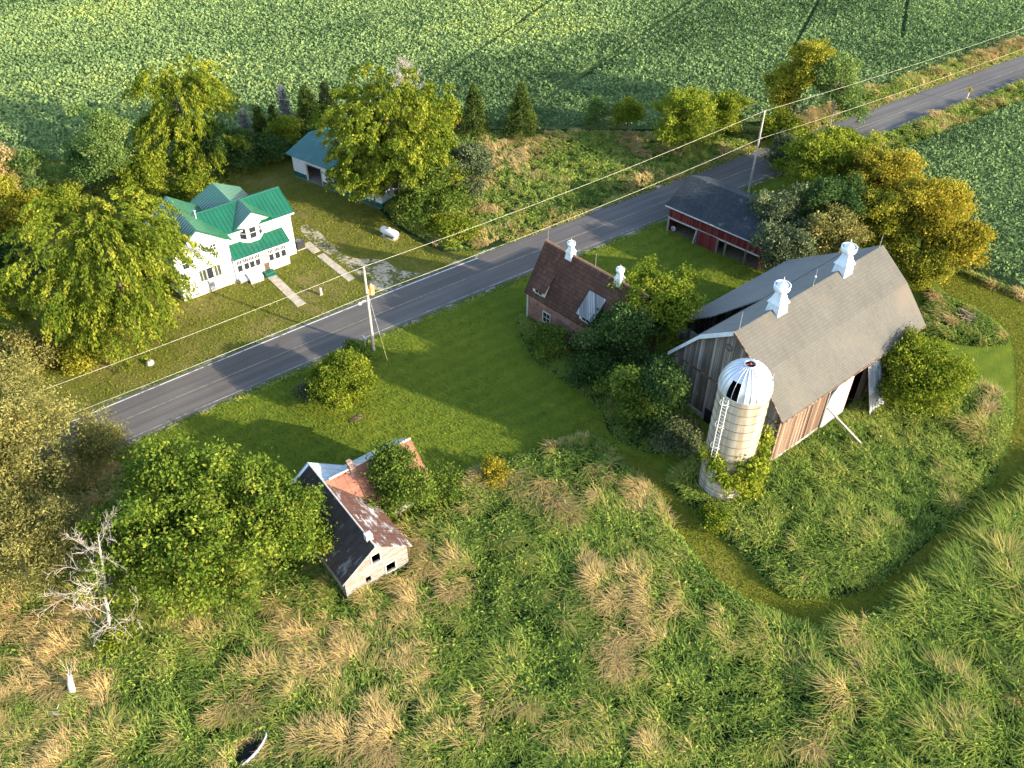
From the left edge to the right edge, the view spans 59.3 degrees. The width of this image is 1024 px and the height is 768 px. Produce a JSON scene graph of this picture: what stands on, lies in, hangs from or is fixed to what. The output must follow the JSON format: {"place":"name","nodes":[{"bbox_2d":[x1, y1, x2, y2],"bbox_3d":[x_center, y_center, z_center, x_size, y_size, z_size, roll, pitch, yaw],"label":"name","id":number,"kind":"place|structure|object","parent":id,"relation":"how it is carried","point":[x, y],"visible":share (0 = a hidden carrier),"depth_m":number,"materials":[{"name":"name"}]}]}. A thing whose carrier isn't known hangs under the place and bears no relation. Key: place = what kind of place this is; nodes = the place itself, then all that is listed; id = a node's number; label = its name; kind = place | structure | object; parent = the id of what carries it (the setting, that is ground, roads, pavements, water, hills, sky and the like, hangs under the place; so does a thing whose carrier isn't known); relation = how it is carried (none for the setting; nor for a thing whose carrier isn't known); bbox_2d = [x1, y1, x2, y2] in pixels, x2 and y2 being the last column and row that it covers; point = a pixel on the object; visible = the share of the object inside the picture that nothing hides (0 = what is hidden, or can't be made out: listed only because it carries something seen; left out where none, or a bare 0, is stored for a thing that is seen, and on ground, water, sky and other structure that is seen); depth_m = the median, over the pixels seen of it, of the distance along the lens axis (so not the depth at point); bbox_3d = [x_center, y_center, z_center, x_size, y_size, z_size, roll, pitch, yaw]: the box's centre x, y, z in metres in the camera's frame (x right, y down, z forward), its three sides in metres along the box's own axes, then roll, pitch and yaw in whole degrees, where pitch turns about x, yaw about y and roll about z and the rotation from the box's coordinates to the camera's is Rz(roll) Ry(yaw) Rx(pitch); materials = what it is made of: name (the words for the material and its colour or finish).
{"place":"outdoors","nodes":[
{"label":"outdoors","id":0,"kind":"place"},
{"bbox_2d":[0,558,127,767],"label":"dry tall grass","id":1,"kind":"structure","parent":0,"point":[57,643],"depth_m":65.74,"materials":[{"name":"beige plant"}]},
{"bbox_2d":[0,151,480,428],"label":"yard lawn","id":2,"kind":"structure","parent":0,"point":[191,340],"depth_m":101.08,"materials":[{"name":"green plant"}]},
{"bbox_2d":[0,273,39,334],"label":"broadleaf tree","id":3,"kind":"object","parent":2,"relation":"on","point":[5,310],"visible":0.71,"depth_m":92.58,"materials":[{"name":"green plant"}]},
{"bbox_2d":[0,173,43,239],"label":"broadleaf tree","id":4,"kind":"object","parent":2,"relation":"on","point":[12,201],"visible":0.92,"depth_m":103.96,"materials":[{"name":"yellow plant"}]},
{"bbox_2d":[0,144,56,191],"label":"tree","id":5,"kind":"object","parent":2,"relation":"on","point":[28,160],"visible":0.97,"depth_m":113.92,"materials":[{"name":"green plant"}]},
{"bbox_2d":[0,322,63,380],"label":"bush","id":6,"kind":"object","parent":2,"relation":"on","point":[34,344],"visible":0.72,"depth_m":89.82,"materials":[{"name":"brown plant"}]},
{"bbox_2d":[30,178,87,218],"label":"bush","id":7,"kind":"object","parent":2,"relation":"on","point":[64,193],"visible":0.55,"depth_m":111.81,"materials":[{"name":"green plant"}]},
{"bbox_2d":[51,135,91,191],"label":"tree","id":8,"kind":"object","parent":2,"relation":"on","point":[69,157],"visible":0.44,"depth_m":113.99,"materials":[{"name":"green plant"}]},
{"bbox_2d":[51,335,110,378],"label":"bush","id":9,"kind":"object","parent":2,"relation":"on","point":[82,361],"visible":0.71,"depth_m":90.39,"materials":[{"name":"plant"}]},
{"bbox_2d":[61,100,140,183],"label":"broadleaf tree","id":10,"kind":"object","parent":2,"relation":"on","point":[95,140],"visible":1,"depth_m":110.18,"materials":[{"name":"green plant"}]},
{"bbox_2d":[0,185,218,373],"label":"locust tree","id":11,"kind":"object","parent":2,"relation":"on","point":[159,240],"visible":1,"depth_m":87.66,"materials":[{"name":"green plant"}]},
{"bbox_2d":[102,148,169,201],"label":"bush","id":12,"kind":"object","parent":2,"relation":"on","point":[144,169],"visible":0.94,"depth_m":113.28,"materials":[{"name":"green plant"}]},
{"bbox_2d":[3,143,288,220],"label":"tree line scrub","id":13,"kind":"object","parent":2,"relation":"on","point":[173,179],"visible":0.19,"depth_m":118.93,"materials":[{"name":"green plant"}]},
{"bbox_2d":[117,52,252,179],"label":"locust tree","id":14,"kind":"object","parent":2,"relation":"on","point":[164,123],"visible":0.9,"depth_m":114.08,"materials":[{"name":"green plant"}]},
{"bbox_2d":[165,165,223,202],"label":"bush","id":15,"kind":"object","parent":2,"relation":"on","point":[188,188],"visible":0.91,"depth_m":114.41,"materials":[{"name":"green plant"}]},
{"bbox_2d":[172,118,241,178],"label":"broadleaf tree","id":16,"kind":"object","parent":2,"relation":"on","point":[207,142],"visible":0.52,"depth_m":117.78,"materials":[{"name":"green plant"}]},
{"bbox_2d":[144,182,296,300],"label":"farmhouse","id":17,"kind":"object","parent":2,"relation":"on","point":[241,231],"visible":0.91,"depth_m":101.66,"materials":[{"name":"white wood"}]},
{"bbox_2d":[222,126,264,171],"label":"bush","id":18,"kind":"object","parent":2,"relation":"on","point":[243,157],"visible":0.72,"depth_m":120.47,"materials":[{"name":"green plant"}]},
{"bbox_2d":[251,126,292,165],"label":"bush","id":19,"kind":"object","parent":2,"relation":"on","point":[274,148],"visible":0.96,"depth_m":121.48,"materials":[{"name":"green plant"}]},
{"bbox_2d":[258,112,305,156],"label":"bush","id":20,"kind":"object","parent":2,"relation":"on","point":[283,126],"visible":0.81,"depth_m":123.70,"materials":[{"name":"green plant"}]},
{"bbox_2d":[293,84,323,139],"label":"juniper tree","id":21,"kind":"object","parent":2,"relation":"on","point":[306,103],"visible":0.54,"depth_m":124.65,"materials":[{"name":"green plant"}]},
{"bbox_2d":[285,128,406,208],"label":"garage","id":22,"kind":"structure","parent":2,"relation":"on","point":[306,152],"depth_m":119.17,"materials":[{"name":"white"}]},
{"bbox_2d":[300,225,420,293],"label":"gravel driveway","id":23,"kind":"structure","parent":0,"point":[381,275],"depth_m":105.49,"materials":[{"name":"grey gravel"}]},
{"bbox_2d":[0,0,1023,159],"bbox_3d":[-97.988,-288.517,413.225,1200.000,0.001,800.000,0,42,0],"label":"soybean field","id":24,"kind":"structure","parent":0,"point":[574,125],"depth_m":153.04,"materials":[{"name":"green plant"}]},
{"bbox_2d":[0,436,1023,767],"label":"weed ground","id":25,"kind":"structure","parent":0,"point":[673,719],"depth_m":65.42,"materials":[{"name":"green plant"}]},
{"bbox_2d":[0,474,103,611],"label":"willow","id":26,"kind":"object","parent":25,"relation":"on","point":[26,518],"visible":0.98,"depth_m":67.39,"materials":[{"name":"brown plant"}]},
{"bbox_2d":[0,346,128,523],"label":"willow","id":27,"kind":"object","parent":25,"relation":"on","point":[21,419],"visible":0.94,"depth_m":72.19,"materials":[{"name":"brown plant"}]},
{"bbox_2d":[30,502,145,650],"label":"bare tree","id":28,"kind":"object","parent":25,"relation":"on","point":[107,612],"visible":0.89,"depth_m":65.35,"materials":[{"name":"grey wood"}]},
{"bbox_2d":[93,621,137,664],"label":"bush","id":29,"kind":"object","parent":25,"relation":"on","point":[111,641],"visible":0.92,"depth_m":66.68,"materials":[{"name":"green plant"}]},
{"bbox_2d":[68,432,311,629],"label":"maple","id":30,"kind":"object","parent":25,"relation":"on","point":[175,516],"visible":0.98,"depth_m":66.34,"materials":[{"name":"green plant"}]},
{"bbox_2d":[225,476,338,576],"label":"maple","id":31,"kind":"object","parent":25,"relation":"on","point":[293,521],"visible":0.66,"depth_m":67.80,"materials":[{"name":"green plant"}]},
{"bbox_2d":[292,438,427,601],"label":"derelict house","id":32,"kind":"structure","parent":25,"relation":"on","point":[370,545],"depth_m":71.40,"materials":[{"name":"white paint"}]},
{"bbox_2d":[473,453,515,491],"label":"goldenrod bush","id":33,"kind":"object","parent":25,"relation":"on","point":[491,468],"visible":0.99,"depth_m":79.27,"materials":[{"name":"yellow plant"}]},
{"bbox_2d":[555,429,629,465],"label":"rough grass","id":34,"kind":"structure","parent":25,"relation":"on","point":[579,438],"depth_m":83.54,"materials":[{"name":"green plant"}]},
{"bbox_2d":[29,55,1023,474],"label":"road","id":35,"kind":"structure","parent":0,"point":[199,397],"depth_m":102.11,"materials":[{"name":"grey asphalt"}]},
{"bbox_2d":[53,88,1003,476],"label":"gravel shoulder","id":36,"kind":"object","parent":35,"relation":"attached to","point":[259,386],"visible":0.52,"depth_m":96.63},
{"bbox_2d":[37,55,1021,431],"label":"gravel shoulder","id":37,"kind":"object","parent":35,"relation":"attached to","point":[221,355],"visible":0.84,"depth_m":102.52},
{"bbox_2d":[40,67,1022,455],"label":"road centre line","id":38,"kind":"object","parent":35,"relation":"on","point":[468,277],"visible":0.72,"depth_m":101.67,"materials":[{"name":"yellow paint"}]},
{"bbox_2d":[101,163,1023,627],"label":"mown lawn","id":39,"kind":"structure","parent":0,"point":[997,365],"depth_m":88.53,"materials":[{"name":"green plant"}]},
{"bbox_2d":[68,417,138,470],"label":"bush","id":40,"kind":"object","parent":39,"relation":"on","point":[111,447],"visible":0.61,"depth_m":79.61,"materials":[{"name":"green plant"}]},
{"bbox_2d":[305,346,379,414],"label":"bush","id":41,"kind":"object","parent":39,"relation":"on","point":[340,378],"visible":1,"depth_m":85.13,"materials":[{"name":"plant"}]},
{"bbox_2d":[359,433,441,519],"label":"broadleaf tree","id":42,"kind":"object","parent":39,"relation":"on","point":[398,479],"visible":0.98,"depth_m":73.44,"materials":[{"name":"green plant"}]},
{"bbox_2d":[409,458,471,512],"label":"bush","id":43,"kind":"object","parent":39,"relation":"on","point":[448,486],"visible":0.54,"depth_m":77.94,"materials":[{"name":"green plant"}]},
{"bbox_2d":[110,173,786,454],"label":"verge grass","id":44,"kind":"structure","parent":39,"relation":"on","point":[168,429],"depth_m":97.67,"materials":[{"name":"green plant"}]},
{"bbox_2d":[524,228,656,365],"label":"brick outbuilding","id":45,"kind":"structure","parent":39,"relation":"on","point":[569,288],"depth_m":92.20,"materials":[{"name":"brick"}]},
{"bbox_2d":[607,253,708,349],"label":"yard tree","id":46,"kind":"object","parent":39,"relation":"on","point":[673,301],"visible":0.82,"depth_m":87.21,"materials":[{"name":"green plant"}]},
{"bbox_2d":[645,409,708,461],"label":"bush","id":47,"kind":"object","parent":39,"relation":"on","point":[685,440],"visible":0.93,"depth_m":81.97,"materials":[{"name":"green plant"}]},
{"bbox_2d":[665,175,785,269],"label":"red shed","id":48,"kind":"structure","parent":39,"relation":"on","point":[712,212],"depth_m":107.49,"materials":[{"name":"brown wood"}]},
{"bbox_2d":[745,179,814,230],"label":"grove tree","id":49,"kind":"object","parent":39,"relation":"on","point":[778,205],"visible":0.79,"depth_m":103.25,"materials":[{"name":"green plant"}]},
{"bbox_2d":[747,217,819,272],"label":"grove tree","id":50,"kind":"object","parent":39,"relation":"on","point":[781,243],"visible":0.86,"depth_m":99.26,"materials":[{"name":"green plant"}]},
{"bbox_2d":[668,234,926,463],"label":"gambrel barn","id":51,"kind":"structure","parent":39,"relation":"on","point":[817,335],"depth_m":82.78,"materials":[{"name":"wood"}]},
{"bbox_2d":[768,122,859,193],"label":"grove tree","id":52,"kind":"object","parent":39,"relation":"on","point":[821,148],"visible":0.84,"depth_m":111.54,"materials":[{"name":"green plant"}]},
{"bbox_2d":[793,170,874,224],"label":"grove tree","id":53,"kind":"object","parent":39,"relation":"on","point":[823,190],"visible":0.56,"depth_m":103.01,"materials":[{"name":"green plant"}]},
{"bbox_2d":[797,199,876,255],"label":"grove tree","id":54,"kind":"object","parent":39,"relation":"on","point":[833,228],"visible":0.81,"depth_m":101.03,"materials":[{"name":"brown plant"}]},
{"bbox_2d":[826,127,888,186],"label":"grove tree","id":55,"kind":"object","parent":39,"relation":"on","point":[842,170],"visible":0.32,"depth_m":112.85,"materials":[{"name":"green plant"}]},
{"bbox_2d":[845,143,930,217],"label":"grove tree","id":56,"kind":"object","parent":39,"relation":"on","point":[890,168],"visible":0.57,"depth_m":107.43,"materials":[{"name":"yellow plant"}]},
{"bbox_2d":[855,185,926,263],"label":"grove tree","id":57,"kind":"object","parent":39,"relation":"on","point":[884,215],"visible":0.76,"depth_m":102.64,"materials":[{"name":"green plant"}]},
{"bbox_2d":[893,243,960,290],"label":"bush","id":58,"kind":"object","parent":39,"relation":"on","point":[924,268],"visible":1,"depth_m":100.45,"materials":[{"name":"green plant"}]},
{"bbox_2d":[895,172,981,253],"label":"grove tree","id":59,"kind":"object","parent":39,"relation":"on","point":[938,206],"visible":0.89,"depth_m":101.27,"materials":[{"name":"yellow plant"}]},
{"bbox_2d":[919,215,999,269],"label":"grove tree","id":60,"kind":"object","parent":39,"relation":"on","point":[980,235],"visible":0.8,"depth_m":100.18,"materials":[{"name":"yellow plant"}]},
{"bbox_2d":[382,123,765,250],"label":"meadow ground","id":61,"kind":"structure","parent":0,"point":[701,161],"depth_m":120.37,"materials":[{"name":"green plant"}]},
{"bbox_2d":[307,61,472,202],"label":"broadleaf tree","id":62,"kind":"object","parent":61,"relation":"on","point":[362,132],"visible":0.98,"depth_m":106.91,"materials":[{"name":"green plant"}]},
{"bbox_2d":[385,147,477,228],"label":"broadleaf tree","id":63,"kind":"object","parent":61,"relation":"on","point":[426,197],"visible":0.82,"depth_m":108.73,"materials":[{"name":"green plant"}]},
{"bbox_2d":[420,209,485,248],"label":"bush","id":64,"kind":"object","parent":61,"relation":"on","point":[440,225],"visible":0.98,"depth_m":109.12,"materials":[{"name":"green plant"}]},
{"bbox_2d":[450,139,496,209],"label":"broadleaf tree","id":65,"kind":"object","parent":61,"relation":"on","point":[473,155],"visible":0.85,"depth_m":111.26,"materials":[{"name":"green plant"}]},
{"bbox_2d":[456,84,491,140],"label":"spruce tree","id":66,"kind":"object","parent":61,"relation":"on","point":[474,106],"visible":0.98,"depth_m":128.37,"materials":[{"name":"green plant"}]},
{"bbox_2d":[500,82,543,146],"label":"spruce tree","id":67,"kind":"object","parent":61,"relation":"on","point":[526,115],"visible":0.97,"depth_m":127.53,"materials":[{"name":"green plant"}]},
{"bbox_2d":[608,93,647,131],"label":"tree","id":68,"kind":"object","parent":61,"relation":"on","point":[626,108],"visible":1,"depth_m":128.40,"materials":[{"name":"green plant"}]},
{"bbox_2d":[648,84,719,153],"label":"round tree","id":69,"kind":"object","parent":61,"relation":"on","point":[680,110],"visible":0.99,"depth_m":120.60,"materials":[{"name":"green plant"}]},
{"bbox_2d":[707,88,758,135],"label":"round tree","id":70,"kind":"object","parent":61,"relation":"on","point":[728,106],"visible":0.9,"depth_m":126.63,"materials":[{"name":"green plant"}]},
{"bbox_2d":[515,314,702,454],"bbox_3d":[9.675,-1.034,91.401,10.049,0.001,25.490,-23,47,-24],"label":"weed ground","id":71,"kind":"structure","parent":0,"point":[607,425],"depth_m":86.62,"materials":[{"name":"green plant"}]},
{"bbox_2d":[521,318,572,365],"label":"bush","id":72,"kind":"object","parent":71,"relation":"on","point":[546,340],"visible":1,"depth_m":92.04,"materials":[{"name":"green plant"}]},
{"bbox_2d":[557,349,620,395],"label":"bush","id":73,"kind":"object","parent":71,"relation":"on","point":[579,368],"visible":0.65,"depth_m":88.03,"materials":[{"name":"green plant"}]},
{"bbox_2d":[566,298,672,378],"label":"yard tree","id":74,"kind":"object","parent":71,"relation":"on","point":[623,323],"visible":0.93,"depth_m":86.55,"materials":[{"name":"green plant"}]},
{"bbox_2d":[588,358,668,433],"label":"bush","id":75,"kind":"object","parent":71,"relation":"on","point":[625,388],"visible":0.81,"depth_m":81.43,"materials":[{"name":"green plant"}]},
{"bbox_2d":[616,353,696,438],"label":"yard tree","id":76,"kind":"object","parent":71,"relation":"on","point":[665,385],"visible":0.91,"depth_m":80.89,"materials":[{"name":"green plant"}]},
{"bbox_2d":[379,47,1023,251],"bbox_3d":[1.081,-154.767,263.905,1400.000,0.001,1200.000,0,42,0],"label":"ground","id":77,"kind":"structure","parent":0,"point":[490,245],"depth_m":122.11,"materials":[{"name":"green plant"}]},
{"bbox_2d":[580,94,613,129],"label":"tree","id":78,"kind":"object","parent":77,"relation":"on","point":[597,110],"visible":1,"depth_m":129.05,"materials":[{"name":"green plant"}]},
{"bbox_2d":[501,49,1023,241],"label":"verge grass","id":79,"kind":"structure","parent":77,"relation":"on","point":[612,198],"depth_m":124.37,"materials":[{"name":"green plant"}]},
{"bbox_2d":[754,105,809,145],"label":"bush","id":80,"kind":"object","parent":77,"relation":"on","point":[779,123],"visible":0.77,"depth_m":126.89,"materials":[{"name":"green plant"}]},
{"bbox_2d":[758,37,838,117],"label":"roadside tree","id":81,"kind":"object","parent":77,"relation":"on","point":[784,87],"visible":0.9,"depth_m":124.91,"materials":[{"name":"green plant"}]},
{"bbox_2d":[811,50,876,125],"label":"roadside tree","id":82,"kind":"object","parent":77,"relation":"on","point":[843,67],"visible":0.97,"depth_m":122.78,"materials":[{"name":"green plant"}]},
{"bbox_2d":[795,34,1023,126],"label":"verge weeds","id":83,"kind":"object","parent":77,"relation":"on","point":[933,73],"visible":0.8,"depth_m":145.34,"materials":[{"name":"green plant"}]},
{"bbox_2d":[867,77,1023,154],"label":"verge weeds","id":84,"kind":"object","parent":77,"relation":"on","point":[937,120],"visible":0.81,"depth_m":134.35,"materials":[{"name":"green plant"}]},
{"bbox_2d":[608,272,1023,626],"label":"mown path","id":85,"kind":"structure","parent":0,"point":[743,572],"depth_m":76.42,"materials":[{"name":"green plant"}]},
{"bbox_2d":[663,376,1015,602],"bbox_3d":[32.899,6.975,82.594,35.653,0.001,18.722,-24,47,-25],"label":"weed ground","id":86,"kind":"structure","parent":0,"point":[844,591],"depth_m":76.21,"materials":[{"name":"green plant"}]},
{"bbox_2d":[690,500,734,537],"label":"bush","id":87,"kind":"object","parent":86,"relation":"on","point":[714,518],"visible":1,"depth_m":75.96,"materials":[{"name":"green plant"}]},
{"bbox_2d":[698,358,774,501],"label":"silo","id":88,"kind":"object","parent":86,"relation":"on","point":[745,386],"visible":0.89,"depth_m":72.30,"materials":[{"name":"grey"}]},
{"bbox_2d":[697,421,778,505],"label":"climbing vine","id":89,"kind":"object","parent":88,"relation":"attached to","point":[754,470],"visible":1,"depth_m":75.50,"materials":[{"name":"green plant"}]},
{"bbox_2d":[868,358,883,417],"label":"sheet panel","id":90,"kind":"object","parent":86,"relation":"on","point":[874,372],"visible":0.69,"depth_m":85.54,"materials":[{"name":"silver metal"}]},
{"bbox_2d":[883,320,942,394],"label":"bush","id":91,"kind":"object","parent":86,"relation":"on","point":[912,337],"visible":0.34,"depth_m":84.56,"materials":[{"name":"green plant"}]},
{"bbox_2d":[866,334,982,417],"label":"bush","id":92,"kind":"object","parent":86,"relation":"on","point":[938,376],"visible":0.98,"depth_m":83.47,"materials":[{"name":"green plant"}]},
{"bbox_2d":[892,100,1023,289],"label":"soybean field","id":93,"kind":"structure","parent":0,"point":[1004,280],"depth_m":120.71,"materials":[{"name":"green plant"}]},
{"bbox_2d":[918,285,1009,348],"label":"rough grass","id":94,"kind":"structure","parent":0,"point":[944,305],"depth_m":97.12,"materials":[{"name":"green plant"}]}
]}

